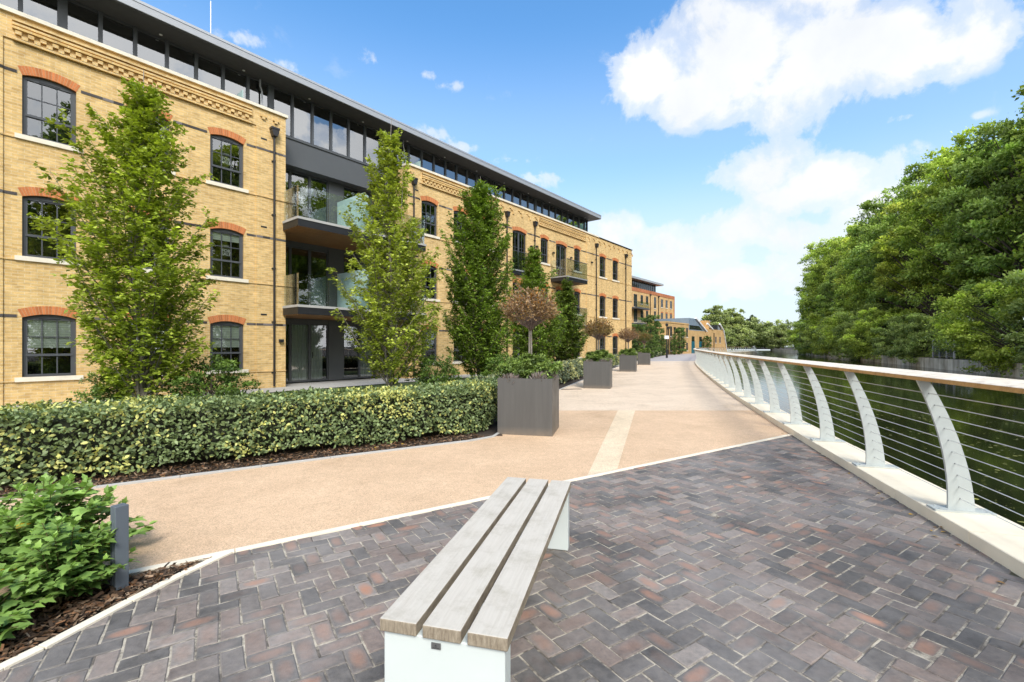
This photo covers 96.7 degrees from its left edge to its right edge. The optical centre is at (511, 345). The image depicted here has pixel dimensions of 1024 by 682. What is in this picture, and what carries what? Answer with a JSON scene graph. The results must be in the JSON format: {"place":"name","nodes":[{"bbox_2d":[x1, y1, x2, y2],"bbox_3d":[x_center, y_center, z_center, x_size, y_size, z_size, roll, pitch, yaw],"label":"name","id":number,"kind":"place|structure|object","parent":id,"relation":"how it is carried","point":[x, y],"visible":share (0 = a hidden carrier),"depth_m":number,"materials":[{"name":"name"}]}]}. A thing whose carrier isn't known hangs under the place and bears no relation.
{"place":"outdoors","nodes":[
{"label":"outdoors","id":0,"kind":"place"},
{"bbox_2d":[0,365,618,410],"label":"terrace","id":1,"kind":"structure","parent":0,"point":[332,384],"depth_m":17.55,"materials":[{"name":"beige stone"}]},
{"bbox_2d":[0,410,788,595],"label":"path","id":2,"kind":"structure","parent":0,"point":[194,516],"depth_m":5.01,"materials":[{"name":"beige stone"}]},
{"bbox_2d":[498,376,558,436],"bbox_3d":[0.307,1.010,7.965,0.925,0.940,0.880,0,0,13],"label":"planter","id":3,"kind":"object","parent":2,"relation":"on","point":[528,406],"visible":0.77,"depth_m":7.54,"materials":[{"name":"metal"}]},
{"bbox_2d":[494,357,535,378],"bbox_3d":[0.085,0.438,7.992,0.828,0.532,0.750,0,0,0],"label":"planter shrub","id":4,"kind":"object","parent":3,"relation":"in","point":[509,367],"visible":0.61,"depth_m":7.83,"materials":[{"name":"green plant"}]},
{"bbox_2d":[497,280,560,362],"bbox_3d":[0.311,-0.249,8.033,1.182,1.779,1.199,0,0,0],"label":"lollipop tree","id":5,"kind":"object","parent":3,"relation":"in","point":[538,308],"visible":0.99,"depth_m":7.86,"materials":[{"name":"brown plant"}]},
{"bbox_2d":[515,352,549,377],"bbox_3d":[0.360,0.409,8.198,0.868,0.616,0.959,0,0,41],"label":"planter shrub","id":6,"kind":"object","parent":3,"relation":"in","point":[525,355],"visible":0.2,"depth_m":7.97,"materials":[{"name":"green plant"}]},
{"bbox_2d":[515,355,563,378],"bbox_3d":[0.472,0.419,7.928,0.828,0.588,0.915,0,0,-25],"label":"planter shrub","id":7,"kind":"object","parent":3,"relation":"in","point":[544,364],"visible":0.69,"depth_m":7.74,"materials":[{"name":"green plant"}]},
{"bbox_2d":[15,348,786,412],"bbox_3d":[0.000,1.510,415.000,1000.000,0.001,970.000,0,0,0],"label":"ground","id":8,"kind":"structure","parent":0,"point":[397,384],"depth_m":17.38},
{"bbox_2d":[0,561,202,662],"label":"flower bed","id":9,"kind":"object","parent":8,"relation":"on","point":[141,579],"visible":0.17,"depth_m":2.55,"materials":[{"name":"soil"}]},
{"bbox_2d":[0,431,483,661],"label":"bark mulch","id":10,"kind":"object","parent":9,"relation":"on","point":[73,609],"visible":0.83,"depth_m":2.73,"materials":[{"name":"brown soil"}]},
{"bbox_2d":[0,484,27,534],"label":"leafy shrub","id":11,"kind":"object","parent":10,"relation":"on","point":[6,500],"visible":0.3,"depth_m":3.37,"materials":[{"name":"green plant"}]},
{"bbox_2d":[0,566,63,646],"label":"leafy shrub","id":12,"kind":"object","parent":10,"relation":"on","point":[9,614],"visible":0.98,"depth_m":2.34,"materials":[{"name":"green plant"}]},
{"bbox_2d":[0,514,140,609],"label":"leafy shrub","id":13,"kind":"object","parent":10,"relation":"on","point":[71,571],"visible":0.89,"depth_m":2.60,"materials":[{"name":"green plant"}]},
{"bbox_2d":[0,473,155,573],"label":"leafy shrub","id":14,"kind":"object","parent":10,"relation":"on","point":[32,509],"visible":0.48,"depth_m":2.95,"materials":[{"name":"green plant"}]},
{"bbox_2d":[110,503,128,590],"bbox_3d":[-2.405,1.228,2.790,0.068,0.505,0.068,0,0,28],"label":"bollard light","id":15,"kind":"object","parent":10,"relation":"on","point":[119,520],"visible":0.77,"depth_m":2.77,"materials":[{"name":"grey metal"}]},
{"bbox_2d":[66,367,155,408],"bbox_3d":[-8.666,1.008,9.923,1.516,1.159,1.421,0,0,-29],"label":"evergreen shrub","id":16,"kind":"object","parent":8,"relation":"on","point":[96,393],"visible":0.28,"depth_m":9.56,"materials":[{"name":"green plant"}]},
{"bbox_2d":[0,551,231,671],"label":"edging","id":17,"kind":"object","parent":8,"relation":"on","point":[33,651],"visible":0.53,"depth_m":2.48,"materials":[{"name":"concrete"}]},
{"bbox_2d":[26,70,220,399],"bbox_3d":[-7.799,-2.179,9.596,3.293,7.330,3.058,0,0,0],"label":"hornbeam tree","id":18,"kind":"object","parent":8,"relation":"on","point":[132,152],"visible":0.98,"depth_m":9.25,"materials":[{"name":"green plant"}]},
{"bbox_2d":[164,353,260,398],"bbox_3d":[-6.744,0.877,10.288,1.800,1.468,1.921,0,0,-45],"label":"evergreen shrub","id":19,"kind":"object","parent":8,"relation":"on","point":[224,380],"visible":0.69,"depth_m":10.08,"materials":[{"name":"green plant"}]},
{"bbox_2d":[0,432,498,500],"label":"edging","id":20,"kind":"object","parent":8,"relation":"on","point":[249,467],"visible":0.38,"depth_m":5.63,"materials":[{"name":"grey concrete"}]},
{"bbox_2d":[0,0,632,405],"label":"apartment building","id":21,"kind":"structure","parent":8,"relation":"on","point":[282,190],"depth_m":15.66,"materials":[{"name":"yellow brick"}]},
{"bbox_2d":[14,187,79,264],"bbox_3d":[-12.077,-3.125,11.896,0.190,1.940,1.260,0,0,39],"label":"window","id":22,"kind":"structure","parent":21,"relation":"in","point":[28,193],"depth_m":11.72,"materials":[{"name":"grey paint"}]},
{"bbox_2d":[14,306,82,381],"bbox_3d":[-12.077,-0.065,11.896,0.191,1.940,1.260,0,0,39],"label":"window","id":23,"kind":"structure","parent":21,"relation":"in","point":[36,315],"depth_m":11.89,"materials":[{"name":"grey paint"}]},
{"bbox_2d":[14,65,82,153],"bbox_3d":[-12.077,-6.185,11.896,0.190,1.940,1.260,0,0,39],"label":"window","id":24,"kind":"structure","parent":21,"relation":"in","point":[35,75],"depth_m":11.83,"materials":[{"name":"grey paint"}]},
{"bbox_2d":[206,315,248,373],"bbox_3d":[-9.465,-0.065,15.110,0.191,1.940,1.260,0,0,39],"label":"window","id":25,"kind":"structure","parent":21,"relation":"in","point":[233,322],"depth_m":15.18,"materials":[{"name":"grey paint"}]},
{"bbox_2d":[206,221,248,282],"bbox_3d":[-9.465,-3.125,15.110,0.191,1.940,1.260,0,0,39],"label":"window","id":26,"kind":"structure","parent":21,"relation":"in","point":[224,229],"depth_m":15.16,"materials":[{"name":"grey paint"}]},
{"bbox_2d":[206,127,248,192],"bbox_3d":[-9.464,-6.185,15.110,0.190,1.940,1.260,0,0,39],"label":"window","id":27,"kind":"structure","parent":21,"relation":"in","point":[220,134],"depth_m":15.11,"materials":[{"name":"grey paint"}]},
{"bbox_2d":[286,323,327,382],"bbox_3d":[-8.568,0.265,18.343,0.225,2.370,2.380,0,0,39],"label":"patio door","id":28,"kind":"structure","parent":21,"relation":"in","point":[304,339],"depth_m":18.58,"materials":[{"name":"grey paint"}]},
{"bbox_2d":[286,245,327,305],"bbox_3d":[-8.525,-2.720,18.308,0.115,2.520,2.380,0,0,39],"label":"patio door","id":29,"kind":"structure","parent":21,"relation":"in","point":[290,247],"depth_m":18.58,"materials":[{"name":"grey paint"}]},
{"bbox_2d":[286,168,327,221],"bbox_3d":[-8.525,-5.750,18.308,0.115,2.460,2.380,0,0,39],"label":"patio door","id":30,"kind":"structure","parent":21,"relation":"in","point":[290,171],"depth_m":18.58,"materials":[{"name":"grey paint"}]},
{"bbox_2d":[344,185,384,234],"bbox_3d":[-6.626,-5.750,20.733,0.225,2.460,2.420,0,0,39],"label":"patio door","id":31,"kind":"structure","parent":21,"relation":"in","point":[359,191],"depth_m":20.93,"materials":[{"name":"grey paint"}]},
{"bbox_2d":[344,325,388,378],"bbox_3d":[-6.626,0.265,20.733,0.225,2.370,2.420,0,0,39],"label":"patio door","id":32,"kind":"structure","parent":21,"relation":"in","point":[362,368],"depth_m":20.73,"materials":[{"name":"grey paint"}]},
{"bbox_2d":[344,254,389,308],"bbox_3d":[-6.626,-2.720,20.733,0.225,2.520,2.420,0,0,39],"label":"patio door","id":33,"kind":"structure","parent":21,"relation":"in","point":[362,264],"depth_m":20.92,"materials":[{"name":"grey paint"}]},
{"bbox_2d":[421,324,438,364],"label":"window","id":34,"kind":"structure","parent":21,"relation":"in","point":[435,340],"depth_m":22.21,"materials":[{"name":"grey paint"}]},
{"bbox_2d":[420,196,439,239],"bbox_3d":[-3.982,-6.185,21.857,0.190,1.940,1.260,0,0,39],"label":"window","id":35,"kind":"structure","parent":21,"relation":"in","point":[426,200],"depth_m":21.98,"materials":[{"name":"grey paint"}]},
{"bbox_2d":[421,260,439,301],"bbox_3d":[-3.982,-3.125,21.857,0.190,1.940,1.260,0,0,39],"label":"window","id":36,"kind":"structure","parent":21,"relation":"in","point":[431,267],"depth_m":22.07,"materials":[{"name":"grey paint"}]},
{"bbox_2d":[512,226,526,252],"bbox_3d":[0.406,-5.812,27.243,0.141,2.565,1.454,0,0,39],"label":"french door","id":37,"kind":"structure","parent":21,"relation":"in","point":[518,230],"depth_m":27.23,"materials":[{"name":"grey paint"}]},
{"bbox_2d":[540,234,549,265],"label":"window","id":38,"kind":"structure","parent":21,"relation":"in","point":[543,237],"depth_m":29.43,"materials":[{"name":"grey paint"}]},
{"bbox_2d":[556,241,566,275],"bbox_3d":[3.305,-5.812,30.863,0.141,2.565,1.454,0,0,39],"label":"french door","id":39,"kind":"structure","parent":21,"relation":"in","point":[558,243],"depth_m":30.86,"materials":[{"name":"grey paint"}]},
{"bbox_2d":[599,293,606,318],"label":"window","id":40,"kind":"structure","parent":21,"relation":"in","point":[602,295],"depth_m":35.47,"materials":[{"name":"grey paint"}]},
{"bbox_2d":[599,253,606,279],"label":"window","id":41,"kind":"structure","parent":21,"relation":"in","point":[602,256],"depth_m":35.42,"materials":[{"name":"grey paint"}]},
{"bbox_2d":[0,354,670,495],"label":"flower bed","id":42,"kind":"object","parent":8,"relation":"on","point":[492,428],"visible":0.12,"depth_m":6.14,"materials":[{"name":"soil"}]},
{"bbox_2d":[0,377,497,489],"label":"clipped hedge","id":43,"kind":"object","parent":42,"relation":"on","point":[41,437],"visible":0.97,"depth_m":5.73,"materials":[{"name":"green plant"}]},
{"bbox_2d":[468,372,501,380],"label":"clipped hedge","id":44,"kind":"object","parent":42,"relation":"on","point":[480,376],"visible":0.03,"depth_m":10.15,"materials":[{"name":"green plant"}]},
{"bbox_2d":[480,353,519,376],"bbox_3d":[-0.246,0.909,15.135,1.820,1.391,1.706,0,0,2],"label":"evergreen shrub","id":45,"kind":"object","parent":42,"relation":"on","point":[497,362],"visible":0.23,"depth_m":14.99,"materials":[{"name":"green plant"}]},
{"bbox_2d":[506,245,569,360],"bbox_3d":[0.997,-1.573,20.143,3.079,6.117,3.232,0,0,0],"label":"hornbeam tree","id":46,"kind":"object","parent":42,"relation":"on","point":[534,279],"visible":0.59,"depth_m":19.85,"materials":[{"name":"green plant"}]},
{"bbox_2d":[550,357,583,383],"bbox_3d":[2.801,1.081,21.391,1.218,0.953,9.840,0,0,19],"label":"clipped hedge","id":47,"kind":"object","parent":42,"relation":"on","point":[573,369],"visible":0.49,"depth_m":19.34,"materials":[{"name":"green plant"}]},
{"bbox_2d":[545,277,588,361],"bbox_3d":[2.882,-1.185,25.280,2.999,5.341,2.971,0,0,0],"label":"hornbeam tree","id":48,"kind":"object","parent":42,"relation":"on","point":[569,349],"visible":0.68,"depth_m":24.83,"materials":[{"name":"green plant"}]},
{"bbox_2d":[632,323,647,350],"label":"shrub","id":49,"kind":"object","parent":42,"relation":"on","point":[637,344],"visible":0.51,"depth_m":51.67,"materials":[{"name":"green plant"}]},
{"bbox_2d":[638,314,663,354],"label":"shrub","id":50,"kind":"object","parent":42,"relation":"on","point":[649,325],"visible":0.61,"depth_m":62.46,"materials":[{"name":"green plant"}]},
{"bbox_2d":[326,118,444,386],"bbox_3d":[-3.518,-2.543,13.092,3.251,8.057,3.396,0,0,-15],"label":"hornbeam tree","id":51,"kind":"object","parent":8,"relation":"on","point":[402,269],"visible":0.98,"depth_m":12.72,"materials":[{"name":"green plant"}]},
{"bbox_2d":[404,353,461,384],"bbox_3d":[-2.348,0.909,13.531,1.706,1.391,1.820,0,0,-14],"label":"evergreen shrub","id":52,"kind":"object","parent":8,"relation":"on","point":[423,376],"visible":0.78,"depth_m":13.43,"materials":[{"name":"green plant"}]},
{"bbox_2d":[101,434,791,580],"bbox_3d":[-2.705,1.500,2.821,17.507,0.059,0.076,0,0,-33],"label":"edging","id":53,"kind":"object","parent":8,"relation":"on","point":[263,544],"visible":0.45,"depth_m":3.78,"materials":[{"name":"concrete"}]},
{"bbox_2d":[439,177,518,375],"bbox_3d":[-1.175,-2.348,16.545,2.976,7.670,2.927,0,0,0],"label":"hornbeam tree","id":54,"kind":"object","parent":8,"relation":"on","point":[477,241],"visible":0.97,"depth_m":16.13,"materials":[{"name":"green plant"}]},
{"bbox_2d":[632,276,674,346],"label":"apartment building","id":55,"kind":"structure","parent":8,"relation":"on","point":[647,298],"depth_m":95.05,"materials":[{"name":"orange brick"}]},
{"bbox_2d":[646,321,688,353],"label":"brick building","id":56,"kind":"structure","parent":8,"relation":"on","point":[672,327],"depth_m":82.20,"materials":[{"name":"yellow brick"}]},
{"bbox_2d":[654,317,707,352],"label":"brick building","id":57,"kind":"structure","parent":8,"relation":"on","point":[697,331],"depth_m":92.00,"materials":[{"name":"beige brick"}]},
{"bbox_2d":[700,320,727,351],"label":"brick building","id":58,"kind":"structure","parent":8,"relation":"on","point":[716,333],"depth_m":106.03,"materials":[{"name":"yellow brick"}]},
{"bbox_2d":[700,305,731,331],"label":"distant tree","id":59,"kind":"object","parent":8,"relation":"on","point":[715,315],"visible":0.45,"depth_m":168.47,"materials":[{"name":"green plant"}]},
{"bbox_2d":[726,329,738,348],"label":"distant tree","id":60,"kind":"object","parent":8,"relation":"on","point":[732,342],"visible":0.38,"depth_m":173.78,"materials":[{"name":"green plant"}]},
{"bbox_2d":[721,307,746,349],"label":"distant tree","id":61,"kind":"object","parent":8,"relation":"on","point":[736,323],"visible":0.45,"depth_m":179.84,"materials":[{"name":"green plant"}]},
{"bbox_2d":[734,321,757,349],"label":"distant tree","id":62,"kind":"object","parent":8,"relation":"on","point":[746,338],"visible":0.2,"depth_m":186.37,"materials":[{"name":"green plant"}]},
{"bbox_2d":[744,317,770,348],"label":"distant tree","id":63,"kind":"object","parent":8,"relation":"on","point":[760,333],"visible":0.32,"depth_m":210.57,"materials":[{"name":"green plant"}]},
{"bbox_2d":[762,333,780,348],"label":"distant tree","id":64,"kind":"object","parent":8,"relation":"on","point":[768,342],"visible":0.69,"depth_m":204.53,"materials":[{"name":"green plant"}]},
{"bbox_2d":[760,319,793,348],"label":"distant tree","id":65,"kind":"object","parent":8,"relation":"on","point":[779,329],"visible":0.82,"depth_m":202.89,"materials":[{"name":"green plant"}]},
{"bbox_2d":[695,350,1023,578],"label":"kerb","id":66,"kind":"structure","parent":8,"relation":"on","point":[998,540],"depth_m":4.26,"materials":[{"name":"concrete"}]},
{"bbox_2d":[693,347,1023,529],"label":"river railing","id":67,"kind":"object","parent":66,"relation":"on","point":[959,493],"visible":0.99,"depth_m":5.16,"materials":[{"name":"silver metal"}]},
{"bbox_2d":[770,349,1023,377],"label":"river wall","id":68,"kind":"structure","parent":8,"relation":"on","point":[941,363],"depth_m":45.38,"materials":[{"name":"concrete"}]},
{"bbox_2d":[932,339,954,358],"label":"metal fence","id":69,"kind":"object","parent":68,"relation":"on","point":[940,354],"visible":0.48,"depth_m":44.91,"materials":[{"name":"metal"}]},
{"bbox_2d":[0,435,1023,681],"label":"paving","id":70,"kind":"structure","parent":0,"point":[946,667],"depth_m":2.69,"materials":[{"name":"brick"}]},
{"bbox_2d":[380,477,570,681],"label":"park bench","id":71,"kind":"object","parent":70,"relation":"on","point":[427,618],"visible":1,"depth_m":1.86,"materials":[{"name":"grey wood"}]},
{"bbox_2d":[141,0,1023,349],"label":"sky","id":72,"kind":"structure","parent":0,"point":[710,141],"materials":[{"name":"blue"}]},
{"bbox_2d":[588,410,634,474],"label":"path","id":73,"kind":"structure","parent":0,"point":[608,457],"depth_m":6.82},
{"bbox_2d":[559,361,751,409],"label":"path","id":74,"kind":"structure","parent":0,"point":[672,385],"depth_m":14.47,"materials":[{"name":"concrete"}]},
{"bbox_2d":[583,361,611,388],"bbox_3d":[3.071,1.010,16.236,0.925,0.940,0.880,0,0,17],"label":"planter","id":75,"kind":"object","parent":74,"relation":"on","point":[597,374],"visible":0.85,"depth_m":15.82,"materials":[{"name":"metal"}]},
{"bbox_2d":[579,316,614,349],"bbox_3d":[3.055,-0.219,16.305,1.329,1.720,1.212,0,0,0],"label":"lollipop tree","id":76,"kind":"object","parent":75,"relation":"in","point":[599,329],"visible":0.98,"depth_m":16.14,"materials":[{"name":"brown plant"}]},
{"bbox_2d":[593,350,615,362],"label":"planter shrub","id":77,"kind":"object","parent":75,"relation":"in","point":[602,355],"visible":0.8,"depth_m":16.05,"materials":[{"name":"green plant"}]},
{"bbox_2d":[619,355,636,371],"bbox_3d":[6.781,1.010,26.565,0.925,0.940,0.880,0,0,19],"label":"planter","id":78,"kind":"object","parent":74,"relation":"on","point":[627,363],"visible":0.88,"depth_m":26.15,"materials":[{"name":"metal"}]},
{"bbox_2d":[616,327,639,348],"bbox_3d":[6.834,-0.285,26.600,1.342,1.851,1.338,0,0,0],"label":"lollipop tree","id":79,"kind":"object","parent":78,"relation":"in","point":[628,336],"visible":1,"depth_m":26.47,"materials":[{"name":"brown plant"}]},
{"bbox_2d":[638,353,650,364],"bbox_3d":[10.435,1.010,35.955,0.925,0.940,0.880,0,0,20],"label":"planter","id":80,"kind":"object","parent":74,"relation":"on","point":[644,358],"visible":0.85,"depth_m":35.55,"materials":[{"name":"metal"}]},
{"bbox_2d":[635,330,653,347],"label":"lollipop tree","id":81,"kind":"object","parent":80,"relation":"in","point":[643,337],"visible":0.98,"depth_m":35.78,"materials":[{"name":"brown plant"}]},
{"bbox_2d":[651,351,736,360],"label":"path","id":82,"kind":"structure","parent":0,"point":[684,357],"depth_m":58.34,"materials":[{"name":"beige concrete"}]},
{"bbox_2d":[645,332,658,357],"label":"shrub","id":83,"kind":"object","parent":82,"relation":"on","point":[651,346],"visible":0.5,"depth_m":54.79,"materials":[{"name":"green plant"}]},
{"bbox_2d":[671,327,687,353],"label":"shrub","id":84,"kind":"object","parent":82,"relation":"on","point":[680,340],"visible":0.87,"depth_m":79.70,"materials":[{"name":"green plant"}]},
{"bbox_2d":[718,350,1023,526],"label":"water","id":85,"kind":"structure","parent":0,"point":[1010,399],"depth_m":14.30,"materials":[{"name":"green liquid"}]},
{"bbox_2d":[753,347,1021,362],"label":"river bank","id":86,"kind":"structure","parent":0,"point":[788,348],"depth_m":120.74,"materials":[{"name":"green plant"}]},
{"bbox_2d":[782,316,820,354],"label":"bank bush","id":87,"kind":"object","parent":86,"relation":"on","point":[795,331],"visible":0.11,"depth_m":111.93,"materials":[{"name":"green plant"}]},
{"bbox_2d":[792,312,830,351],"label":"bank bush","id":88,"kind":"object","parent":86,"relation":"on","point":[805,344],"visible":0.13,"depth_m":102.97,"materials":[{"name":"green plant"}]},
{"bbox_2d":[795,236,846,319],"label":"tree","id":89,"kind":"object","parent":86,"relation":"on","point":[820,268],"visible":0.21,"depth_m":103.19,"materials":[{"name":"green plant"}]},
{"bbox_2d":[794,235,847,314],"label":"tree","id":90,"kind":"object","parent":86,"relation":"on","point":[808,257],"visible":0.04,"depth_m":112.35,"materials":[{"name":"green plant"}]},
{"bbox_2d":[800,311,846,356],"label":"bank bush","id":91,"kind":"object","parent":86,"relation":"on","point":[814,320],"visible":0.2,"depth_m":93.86,"materials":[{"name":"green plant"}]},
{"bbox_2d":[811,306,846,356],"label":"bank bush","id":92,"kind":"object","parent":86,"relation":"on","point":[834,350],"visible":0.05,"depth_m":85.18,"materials":[{"name":"green plant"}]},
{"bbox_2d":[814,247,848,315],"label":"tree","id":93,"kind":"object","parent":86,"relation":"on","point":[828,297],"visible":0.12,"depth_m":94.53,"materials":[{"name":"green plant"}]},
{"bbox_2d":[816,311,867,358],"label":"bank bush","id":94,"kind":"object","parent":86,"relation":"on","point":[832,322],"visible":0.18,"depth_m":77.76,"materials":[{"name":"green plant"}]},
{"bbox_2d":[830,211,886,303],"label":"tree","id":95,"kind":"object","parent":86,"relation":"on","point":[837,281],"visible":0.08,"depth_m":83.18,"materials":[{"name":"green plant"}]},
{"bbox_2d":[828,303,894,359],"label":"bank bush","id":96,"kind":"object","parent":86,"relation":"on","point":[848,324],"visible":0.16,"depth_m":71.31,"materials":[{"name":"green plant"}]},
{"bbox_2d":[831,212,904,314],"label":"tree","id":97,"kind":"object","parent":86,"relation":"on","point":[855,289],"visible":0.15,"depth_m":73.60,"materials":[{"name":"green plant"}]},
{"bbox_2d":[837,307,921,361],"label":"bank bush","id":98,"kind":"object","parent":86,"relation":"on","point":[867,325],"visible":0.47,"depth_m":64.40,"materials":[{"name":"green plant"}]},
{"bbox_2d":[841,161,932,321],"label":"tree","id":99,"kind":"object","parent":86,"relation":"on","point":[879,230],"visible":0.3,"depth_m":65.73,"materials":[{"name":"green plant"}]},
{"bbox_2d":[868,313,941,357],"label":"bank bush","id":100,"kind":"object","parent":86,"relation":"on","point":[883,341],"visible":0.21,"depth_m":58.51,"materials":[{"name":"green plant"}]},
{"bbox_2d":[886,314,951,363],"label":"bank bush","id":101,"kind":"object","parent":86,"relation":"on","point":[913,333],"visible":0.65,"depth_m":50.18,"materials":[{"name":"green plant"}]},
{"bbox_2d":[867,172,994,348],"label":"tree","id":102,"kind":"object","parent":86,"relation":"on","point":[887,282],"visible":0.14,"depth_m":58.39,"materials":[{"name":"green plant"}]},
{"bbox_2d":[883,124,1023,335],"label":"tree","id":103,"kind":"object","parent":86,"relation":"on","point":[944,161],"visible":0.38,"depth_m":50.40,"materials":[{"name":"green plant"}]},
{"bbox_2d":[914,268,1023,375],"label":"bank bush","id":104,"kind":"object","parent":86,"relation":"on","point":[959,332],"visible":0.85,"depth_m":35.91,"materials":[{"name":"green plant"}]},
{"bbox_2d":[920,307,1017,359],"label":"bank bush","id":105,"kind":"object","parent":86,"relation":"on","point":[959,354],"visible":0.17,"depth_m":43.49,"materials":[{"name":"green plant"}]},
{"bbox_2d":[921,101,1023,305],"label":"tree","id":106,"kind":"object","parent":86,"relation":"on","point":[1006,152],"visible":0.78,"depth_m":41.25,"materials":[{"name":"green plant"}]},
{"bbox_2d":[978,82,1023,262],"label":"tree","id":107,"kind":"object","parent":86,"relation":"on","point":[1018,254],"visible":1,"depth_m":36.52,"materials":[{"name":"green plant"}]},
{"bbox_2d":[989,266,1023,376],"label":"bank bush","id":108,"kind":"object","parent":86,"relation":"on","point":[1014,305],"visible":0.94,"depth_m":31.04,"materials":[{"name":"green plant"}]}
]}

